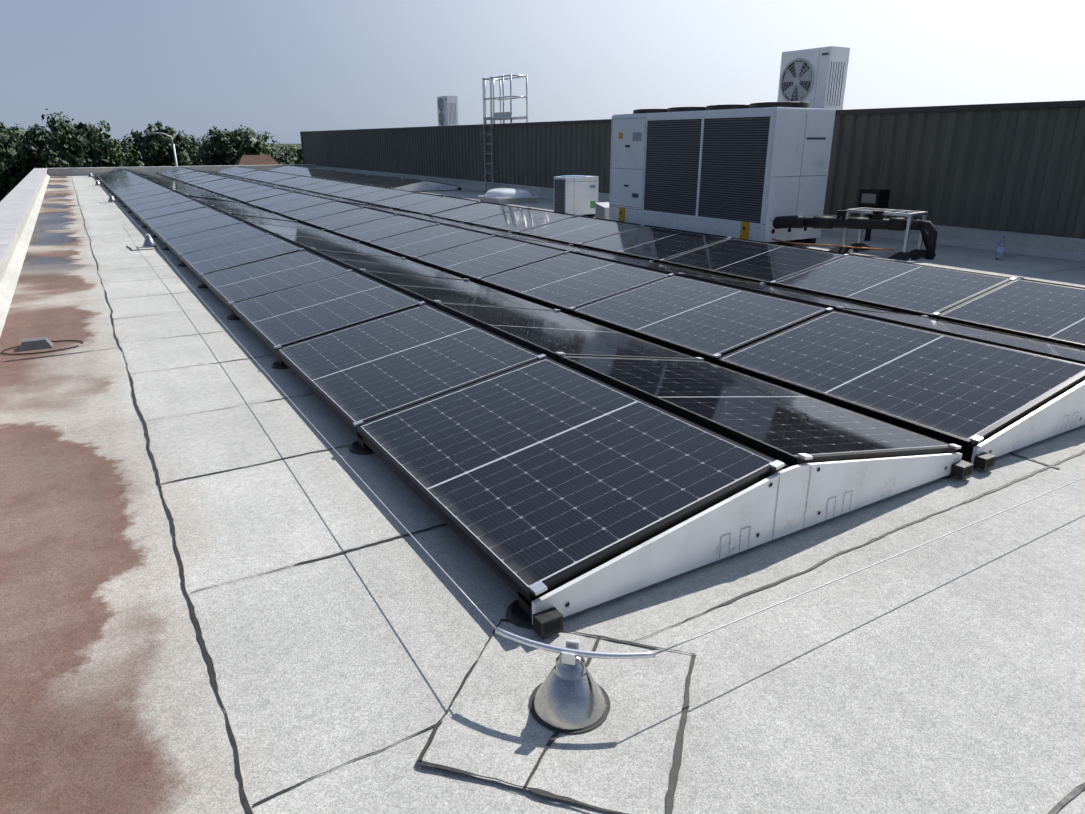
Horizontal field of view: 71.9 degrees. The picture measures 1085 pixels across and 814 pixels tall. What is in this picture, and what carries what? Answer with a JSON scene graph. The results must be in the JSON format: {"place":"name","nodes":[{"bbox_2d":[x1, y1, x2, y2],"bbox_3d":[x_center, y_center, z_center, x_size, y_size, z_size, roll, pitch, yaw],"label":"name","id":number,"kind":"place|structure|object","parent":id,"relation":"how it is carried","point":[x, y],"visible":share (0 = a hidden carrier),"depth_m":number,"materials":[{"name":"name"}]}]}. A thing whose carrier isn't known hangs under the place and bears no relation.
{"place":"outdoors","nodes":[
{"label":"outdoors","id":0,"kind":"place"},
{"bbox_2d":[195,144,301,156],"bbox_3d":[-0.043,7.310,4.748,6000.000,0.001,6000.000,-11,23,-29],"label":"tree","id":1,"kind":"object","parent":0,"point":[287,145],"depth_m":1280.15,"materials":[{"name":"green plant"}]},
{"bbox_2d":[0,121,30,201],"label":"tree","id":2,"kind":"object","parent":1,"relation":"on","point":[8,152],"visible":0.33,"depth_m":57.77,"materials":[{"name":"green plant"}]},
{"bbox_2d":[1,127,45,155],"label":"tree","id":3,"kind":"object","parent":1,"relation":"on","point":[23,129],"depth_m":82.28,"materials":[{"name":"green plant"}]},
{"bbox_2d":[6,108,145,185],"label":"tree","id":4,"kind":"object","parent":1,"relation":"on","point":[74,145],"visible":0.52,"depth_m":57.70,"materials":[{"name":"green plant"}]},
{"bbox_2d":[104,140,150,165],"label":"tree","id":5,"kind":"object","parent":1,"relation":"on","point":[125,150],"depth_m":91.09,"materials":[{"name":"green plant"}]},
{"bbox_2d":[118,120,201,166],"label":"tree","id":6,"kind":"object","parent":1,"relation":"on","point":[159,148],"visible":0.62,"depth_m":69.05,"materials":[{"name":"green plant"}]},
{"bbox_2d":[144,132,177,165],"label":"street lamp","id":7,"kind":"object","parent":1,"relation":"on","point":[174,151],"visible":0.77,"depth_m":48.74,"materials":[{"name":"white metal"}]},
{"bbox_2d":[127,130,201,162],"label":"tree","id":8,"kind":"object","parent":1,"relation":"on","point":[185,141],"visible":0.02,"depth_m":92.18,"materials":[{"name":"green plant"}]},
{"bbox_2d":[189,131,268,165],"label":"tree","id":9,"kind":"object","parent":1,"relation":"on","point":[201,150],"visible":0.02,"depth_m":84.30,"materials":[{"name":"green plant"}]},
{"bbox_2d":[194,126,271,165],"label":"tree","id":10,"kind":"object","parent":1,"relation":"on","point":[232,147],"visible":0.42,"depth_m":63.00,"materials":[{"name":"green plant"}]},
{"bbox_2d":[206,123,287,157],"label":"tree","id":11,"kind":"object","parent":1,"relation":"on","point":[264,137],"visible":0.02,"depth_m":102.24,"materials":[{"name":"green plant"}]},
{"bbox_2d":[271,145,301,164],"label":"tree","id":12,"kind":"object","parent":1,"relation":"on","point":[288,153],"visible":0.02,"depth_m":95.04,"materials":[{"name":"green plant"}]},
{"bbox_2d":[276,149,302,164],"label":"tree","id":13,"kind":"object","parent":1,"relation":"on","point":[299,155],"depth_m":64.71,"materials":[{"name":"green plant"}]},
{"bbox_2d":[0,164,1084,813],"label":"roof deck","id":14,"kind":"structure","parent":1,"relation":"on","point":[946,674],"depth_m":2.51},
{"bbox_2d":[1,337,83,354],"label":"drain","id":15,"kind":"object","parent":14,"relation":"on","point":[30,344],"visible":1,"depth_m":5.62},
{"bbox_2d":[127,244,165,249],"bbox_3d":[-5.809,-2.374,11.058,0.590,0.004,0.588,-11,23,-29],"label":"anchor patch","id":16,"kind":"object","parent":14,"relation":"on","point":[137,247],"visible":0.58,"depth_m":10.97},
{"bbox_2d":[142,233,156,246],"bbox_3d":[-5.808,-2.464,11.030,0.203,0.185,0.203,5,20,13],"label":"lightning conductor support","id":17,"kind":"object","parent":16,"relation":"on","point":[148,242],"visible":0.92,"depth_m":10.99,"materials":[{"name":"silver metal"}]},
{"bbox_2d":[482,74,527,191],"bbox_3d":[-1.119,-8.062,22.239,0.660,3.250,1.648,-11,23,-29],"label":"roof access ladder","id":18,"kind":"object","parent":14,"relation":"on","point":[501,116],"visible":0.9,"depth_m":22.08,"materials":[{"name":"silver metal"}]},
{"bbox_2d":[478,188,538,203],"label":"skylight dome","id":19,"kind":"structure","parent":14,"relation":"on","point":[508,196],"depth_m":18.79,"materials":[{"name":"white plastic"}]},
{"bbox_2d":[3,179,1084,813],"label":"roof seams","id":20,"kind":"object","parent":14,"relation":"on","point":[1073,793],"visible":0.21,"depth_m":2.82,"materials":[{"name":"black rubber"}]},
{"bbox_2d":[417,618,695,813],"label":"roofing membrane patch","id":21,"kind":"object","parent":14,"relation":"on","point":[623,755],"visible":0.9,"depth_m":1.98,"materials":[{"name":"grey rubber"}]},
{"bbox_2d":[495,627,654,729],"bbox_3d":[0.084,0.732,2.039,0.436,0.185,0.203,0,20,0],"label":"lightning conductor support","id":22,"kind":"object","parent":21,"relation":"on","point":[569,694],"visible":1,"depth_m":2.00,"materials":[{"name":"silver metal"}]},
{"bbox_2d":[554,175,598,216],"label":"condenser unit","id":23,"kind":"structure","parent":14,"relation":"on","point":[576,194],"depth_m":15.19,"materials":[{"name":"grey metal"}]},
{"bbox_2d":[91,174,1084,654],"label":"lifeline cable","id":24,"kind":"object","parent":14,"relation":"on","point":[681,642],"visible":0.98,"depth_m":2.54,"materials":[{"name":"silver metal"}]},
{"bbox_2d":[94,166,1084,637],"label":"solar array","id":25,"kind":"object","parent":14,"relation":"on","point":[552,420],"visible":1,"depth_m":4.52,"materials":[{"name":"black glass"}]},
{"bbox_2d":[595,202,608,219],"bbox_3d":[1.224,-3.714,14.307,0.320,0.370,0.320,-11,23,-29],"label":"junction box","id":26,"kind":"object","parent":14,"relation":"on","point":[602,210],"visible":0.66,"depth_m":14.20,"materials":[{"name":"grey"}]},
{"bbox_2d":[609,102,835,243],"bbox_3d":[2.712,-3.865,12.290,1.240,2.007,3.806,-11,23,-29],"label":"air cooled chiller","id":27,"kind":"object","parent":14,"relation":"on","point":[751,171],"visible":0.94,"depth_m":11.23,"materials":[{"name":"white metal"}]},
{"bbox_2d":[771,189,937,260],"bbox_3d":[4.703,-2.584,10.557,2.168,0.807,1.898,-11,23,-29],"label":"pipework","id":28,"kind":"object","parent":14,"relation":"on","point":[872,203],"visible":0.98,"depth_m":10.26,"materials":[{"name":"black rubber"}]},
{"bbox_2d":[995,235,1004,259],"bbox_3d":[6.025,-2.091,9.819,0.087,0.318,0.087,-11,23,-29],"label":"water bottle","id":29,"kind":"object","parent":14,"relation":"on","point":[1000,250],"visible":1,"depth_m":9.80,"materials":[{"name":"blue"}]},
{"bbox_3d":[-11.072,-5.281,19.236,0.589,0.004,0.583,-11,23,-29],"label":"anchor patch","id":30,"kind":"object","parent":14,"relation":"on","visible":0},
{"bbox_2d":[108,194,116,201],"bbox_3d":[-11.073,-5.371,19.206,0.203,0.185,0.203,5,20,13],"label":"lightning conductor support","id":31,"kind":"object","parent":30,"relation":"on","point":[111,199],"visible":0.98,"depth_m":19.16,"materials":[{"name":"silver metal"}]},
{"bbox_2d":[300,100,1084,261],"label":"parapet wall","id":32,"kind":"structure","parent":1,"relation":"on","point":[982,176],"depth_m":11.62,"materials":[{"name":"grey metal"}]},
{"bbox_2d":[234,155,279,164],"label":"house roof","id":33,"kind":"structure","parent":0,"point":[256,160],"depth_m":59.03,"materials":[{"name":"tile"}]},
{"bbox_2d":[437,96,457,125],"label":"air conditioner unit","id":34,"kind":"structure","parent":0,"point":[447,108],"depth_m":28.26,"materials":[{"name":"white metal"}]},
{"bbox_2d":[0,0,1084,143],"label":"sky","id":35,"kind":"structure","parent":0,"point":[285,69],"materials":[{"name":"blue"}]},
{"bbox_2d":[777,46,849,109],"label":"air conditioner unit","id":36,"kind":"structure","parent":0,"point":[815,77],"depth_m":13.96,"materials":[{"name":"painted metal"},{"name":"black plastic"}]}
]}

